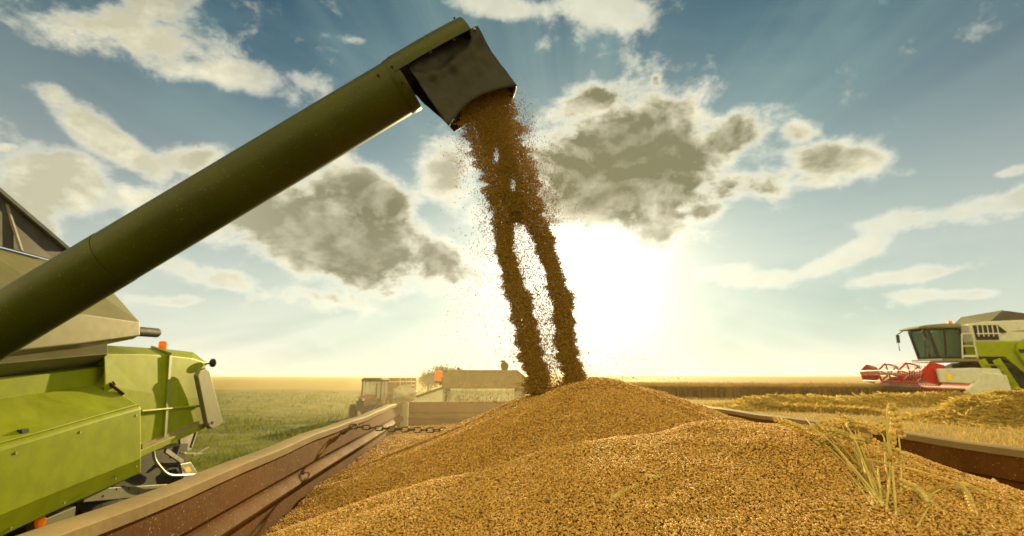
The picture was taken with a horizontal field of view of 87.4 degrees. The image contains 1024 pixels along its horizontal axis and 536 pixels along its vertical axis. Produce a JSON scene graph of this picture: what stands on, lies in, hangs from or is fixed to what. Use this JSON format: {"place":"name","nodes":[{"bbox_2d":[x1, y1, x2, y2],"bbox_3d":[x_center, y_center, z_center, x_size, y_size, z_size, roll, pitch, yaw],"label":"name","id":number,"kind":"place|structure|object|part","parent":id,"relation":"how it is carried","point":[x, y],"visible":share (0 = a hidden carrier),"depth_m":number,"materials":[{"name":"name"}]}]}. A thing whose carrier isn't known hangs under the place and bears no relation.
{"place":"outdoors","nodes":[
{"label":"outdoors","id":0,"kind":"place"},
{"bbox_2d":[0,0,1023,375],"label":"sky","id":1,"kind":"structure","parent":0,"point":[821,181],"materials":[{"name":"blue"}]},
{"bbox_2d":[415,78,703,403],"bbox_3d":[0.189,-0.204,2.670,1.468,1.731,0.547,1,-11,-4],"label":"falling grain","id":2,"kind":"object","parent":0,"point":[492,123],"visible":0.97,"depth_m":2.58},
{"bbox_2d":[175,375,1023,469],"bbox_3d":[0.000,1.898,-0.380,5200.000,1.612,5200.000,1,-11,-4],"label":"ground","id":3,"kind":"structure","parent":0,"point":[227,386],"depth_m":49.91,"materials":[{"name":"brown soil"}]},
{"bbox_2d":[0,17,516,535],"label":"combine harvester","id":4,"kind":"object","parent":3,"relation":"on","point":[90,419],"visible":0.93,"depth_m":3.94,"materials":[{"name":"green paint"}]},
{"bbox_2d":[171,390,423,472],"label":"meadow grass","id":5,"kind":"structure","parent":3,"relation":"on","point":[207,463],"depth_m":27.67,"materials":[{"name":"green plant"}]},
{"bbox_2d":[348,378,392,417],"bbox_3d":[-9.197,8.457,34.993,1.836,2.520,3.444,-2,-11,8],"label":"tractor","id":6,"kind":"object","parent":3,"relation":"on","point":[375,394],"visible":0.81,"depth_m":35.05,"materials":[{"name":"red paint"}]},
{"bbox_2d":[388,377,416,410],"bbox_3d":[-8.813,9.319,39.281,2.140,2.525,5.390,-1,-11,6],"label":"farm trailer","id":7,"kind":"object","parent":3,"relation":"on","point":[392,385],"visible":0.08,"depth_m":38.81,"materials":[{"name":"metal"}]},
{"bbox_2d":[418,369,440,391],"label":"shrub","id":8,"kind":"object","parent":3,"relation":"on","point":[427,379],"visible":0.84,"depth_m":71.81,"materials":[{"name":"beige plant"}]},
{"bbox_2d":[429,363,462,375],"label":"shrub","id":9,"kind":"object","parent":3,"relation":"on","point":[444,370],"visible":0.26,"depth_m":75.98,"materials":[{"name":"beige plant"}]},
{"bbox_2d":[416,360,525,401],"bbox_3d":[-0.631,3.157,9.441,1.914,2.952,3.827,1,-11,-4],"label":"tractor","id":10,"kind":"object","parent":3,"relation":"on","point":[450,380],"visible":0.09,"depth_m":8.18,"materials":[{"name":"paint"}]},
{"bbox_3d":[-1.249,1.956,8.155,0.457,0.317,0.040,1,-11,-4],"label":"open window","id":11,"kind":"part","parent":10,"relation":"part of","materials":[{"name":"glass"}]},
{"bbox_2d":[17,398,1023,535],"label":"grain trailer","id":12,"kind":"object","parent":3,"relation":"on","point":[259,492],"visible":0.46,"depth_m":1.76,"materials":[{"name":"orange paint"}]},
{"bbox_2d":[341,424,446,434],"bbox_3d":[-0.340,0.789,2.637,0.979,0.052,0.028,1,-11,-4],"label":"chain","id":13,"kind":"object","parent":12,"relation":"attached to","point":[345,431],"visible":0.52,"depth_m":2.61,"materials":[{"name":"black metal"}]},
{"bbox_2d":[393,384,416,401],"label":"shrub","id":14,"kind":"object","parent":12,"relation":"on","point":[408,392],"visible":0.95,"depth_m":4.95,"materials":[{"name":"plant"}]},
{"bbox_2d":[260,377,1023,535],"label":"wheat heap","id":15,"kind":"object","parent":12,"relation":"in","point":[570,459],"visible":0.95,"depth_m":1.02,"materials":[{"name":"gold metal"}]},
{"bbox_2d":[609,483,638,501],"bbox_3d":[0.200,0.398,0.951,0.008,0.017,0.103,-10,-15,40],"label":"wheat ear","id":16,"kind":"object","parent":15,"relation":"on","point":[613,498],"visible":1,"depth_m":0.94},
{"bbox_2d":[643,473,664,479],"bbox_3d":[0.270,0.395,1.015,0.042,0.010,0.015,-2,-11,9],"label":"wheat ear","id":17,"kind":"object","parent":15,"relation":"on","point":[649,476],"visible":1,"depth_m":1.01},
{"bbox_2d":[772,416,863,481],"bbox_3d":[0.572,0.337,1.000,0.066,0.096,0.356,-2,-11,9],"label":"wheat stalk","id":18,"kind":"object","parent":15,"relation":"on","point":[795,426],"visible":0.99,"depth_m":1.16,"materials":[{"name":"plant"}]},
{"bbox_2d":[812,434,855,474],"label":"wheat stalk","id":19,"kind":"object","parent":15,"relation":"on","point":[824,441],"visible":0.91,"depth_m":1.06,"materials":[{"name":"plant"}]},
{"bbox_2d":[810,439,872,506],"bbox_3d":[0.565,0.347,0.939,0.037,0.064,0.324,-4,-12,19],"label":"wheat stalk","id":20,"kind":"object","parent":15,"relation":"on","point":[859,487],"visible":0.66,"depth_m":0.87,"materials":[{"name":"plant"}]},
{"bbox_2d":[805,417,879,499],"bbox_3d":[0.572,0.323,0.926,0.026,0.105,0.274,-2,-11,8],"label":"wheat stalk","id":21,"kind":"object","parent":15,"relation":"on","point":[859,474],"visible":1,"depth_m":0.93,"materials":[{"name":"plant"}]},
{"bbox_2d":[807,422,878,504],"bbox_3d":[0.578,0.333,0.948,0.038,0.092,0.327,-3,-12,17],"label":"wheat stalk","id":22,"kind":"object","parent":15,"relation":"on","point":[868,490],"visible":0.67,"depth_m":0.89,"materials":[{"name":"plant"}]},
{"bbox_2d":[810,417,876,494],"bbox_3d":[0.586,0.329,0.960,0.064,0.102,0.313,-5,-12,23],"label":"wheat stalk","id":23,"kind":"object","parent":15,"relation":"on","point":[824,423],"visible":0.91,"depth_m":1.08,"materials":[{"name":"plant"}]},
{"bbox_2d":[828,419,866,481],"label":"wheat stalk","id":24,"kind":"object","parent":15,"relation":"on","point":[837,423],"visible":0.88,"depth_m":1.08,"materials":[{"name":"plant"}]},
{"bbox_2d":[820,426,877,495],"bbox_3d":[0.590,0.330,0.929,0.049,0.087,0.273,-4,-12,18],"label":"wheat stalk","id":25,"kind":"object","parent":15,"relation":"on","point":[830,431],"visible":0.45,"depth_m":1.04,"materials":[{"name":"plant"}]},
{"bbox_2d":[818,425,882,505],"bbox_3d":[0.588,0.337,0.950,0.029,0.088,0.354,-4,-12,21],"label":"wheat stalk","id":26,"kind":"object","parent":15,"relation":"on","point":[876,498],"visible":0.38,"depth_m":0.92,"materials":[{"name":"plant"}]},
{"bbox_2d":[837,411,865,473],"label":"wheat stalk","id":27,"kind":"object","parent":15,"relation":"on","point":[844,416],"visible":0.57,"depth_m":1.07,"materials":[{"name":"plant"}]},
{"bbox_2d":[834,429,873,495],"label":"wheat stalk","id":28,"kind":"object","parent":15,"relation":"on","point":[838,432],"visible":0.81,"depth_m":0.96,"materials":[{"name":"plant"}]},
{"bbox_2d":[827,432,886,493],"bbox_3d":[0.611,0.340,0.962,0.031,0.077,0.281,-4,-12,20],"label":"wheat stalk","id":29,"kind":"object","parent":15,"relation":"on","point":[851,456],"visible":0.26,"depth_m":0.99,"materials":[{"name":"plant"}]},
{"bbox_2d":[844,424,873,504],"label":"wheat stalk","id":30,"kind":"object","parent":15,"relation":"on","point":[853,428],"visible":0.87,"depth_m":1.00,"materials":[{"name":"plant"}]},
{"bbox_2d":[844,433,876,491],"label":"wheat stalk","id":31,"kind":"object","parent":15,"relation":"on","point":[847,437],"visible":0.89,"depth_m":0.98,"materials":[{"name":"plant"}]},
{"bbox_2d":[838,431,883,492],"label":"wheat stalk","id":32,"kind":"object","parent":15,"relation":"on","point":[842,436],"visible":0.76,"depth_m":1.00,"materials":[{"name":"plant"}]},
{"bbox_2d":[846,417,882,500],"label":"wheat stalk","id":33,"kind":"object","parent":15,"relation":"on","point":[855,422],"visible":1,"depth_m":0.99,"materials":[{"name":"plant"}]},
{"bbox_2d":[849,435,882,495],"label":"wheat stalk","id":34,"kind":"object","parent":15,"relation":"on","point":[860,440],"visible":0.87,"depth_m":0.97,"materials":[{"name":"plant"}]},
{"bbox_2d":[856,432,880,503],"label":"wheat stalk","id":35,"kind":"object","parent":15,"relation":"on","point":[865,437],"visible":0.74,"depth_m":1.00,"materials":[{"name":"plant"}]},
{"bbox_2d":[855,438,883,504],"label":"wheat stalk","id":36,"kind":"object","parent":15,"relation":"on","point":[873,441],"visible":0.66,"depth_m":0.96,"materials":[{"name":"plant"}]},
{"bbox_2d":[866,420,891,494],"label":"wheat stalk","id":37,"kind":"object","parent":15,"relation":"on","point":[880,424],"visible":0.82,"depth_m":1.01,"materials":[{"name":"plant"}]},
{"bbox_2d":[885,423,890,508],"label":"wheat stalk","id":38,"kind":"object","parent":15,"relation":"on","point":[888,490],"visible":0.96,"depth_m":0.85,"materials":[{"name":"plant"}]},
{"bbox_2d":[876,442,908,499],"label":"wheat stalk","id":39,"kind":"object","parent":15,"relation":"on","point":[894,450],"visible":0.95,"depth_m":0.89,"materials":[{"name":"plant"}]},
{"bbox_2d":[885,402,905,515],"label":"wheat stalk","id":40,"kind":"object","parent":15,"relation":"on","point":[893,413],"visible":1,"depth_m":0.89,"materials":[{"name":"plant"}]},
{"bbox_2d":[889,421,901,491],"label":"wheat stalk","id":41,"kind":"object","parent":15,"relation":"on","point":[893,435],"visible":0.76,"depth_m":0.92,"materials":[{"name":"plant"}]},
{"bbox_2d":[898,477,933,527],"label":"wheat stalk","id":42,"kind":"object","parent":15,"relation":"on","point":[924,495],"visible":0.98,"depth_m":0.81,"materials":[{"name":"plant"}]},
{"bbox_2d":[865,458,1023,510],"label":"wheat stalk","id":43,"kind":"object","parent":15,"relation":"on","point":[964,484],"visible":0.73,"depth_m":0.89,"materials":[{"name":"plant"}]},
{"bbox_2d":[928,484,978,515],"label":"wheat stalk","id":44,"kind":"object","parent":15,"relation":"on","point":[966,494],"visible":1,"depth_m":0.84,"materials":[{"name":"plant"}]},
{"bbox_2d":[624,376,922,397],"bbox_3d":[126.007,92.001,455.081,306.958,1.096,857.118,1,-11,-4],"label":"standing wheat","id":45,"kind":"object","parent":3,"relation":"on","point":[696,387],"visible":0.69,"depth_m":28.64,"materials":[{"name":"yellow plant"}]},
{"bbox_2d":[702,399,912,415],"bbox_3d":[9.291,4.736,18.177,1.457,0.552,7.299,11,-16,-44],"label":"straw windrow","id":46,"kind":"object","parent":3,"relation":"on","point":[779,406],"visible":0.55,"depth_m":17.16,"materials":[{"name":"yellow plant"}]},
{"bbox_2d":[707,390,970,410],"bbox_3d":[21.142,5.697,23.595,30.480,0.775,2.888,4,-12,-18],"label":"straw windrow","id":47,"kind":"object","parent":3,"relation":"on","point":[881,399],"visible":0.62,"depth_m":20.03,"materials":[{"name":"yellow plant"}]},
{"bbox_2d":[677,396,1023,446],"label":"stubble","id":48,"kind":"object","parent":3,"relation":"on","point":[964,432],"visible":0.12,"depth_m":11.73,"materials":[{"name":"yellow plant"}]},
{"bbox_2d":[860,310,1023,393],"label":"combine harvester","id":49,"kind":"object","parent":3,"relation":"on","point":[985,351],"visible":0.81,"depth_m":24.32,"materials":[{"name":"paint"}]},
{"bbox_2d":[880,387,1023,428],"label":"straw windrow","id":50,"kind":"object","parent":3,"relation":"on","point":[994,407],"visible":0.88,"depth_m":13.34,"materials":[{"name":"yellow plant"}]}
]}

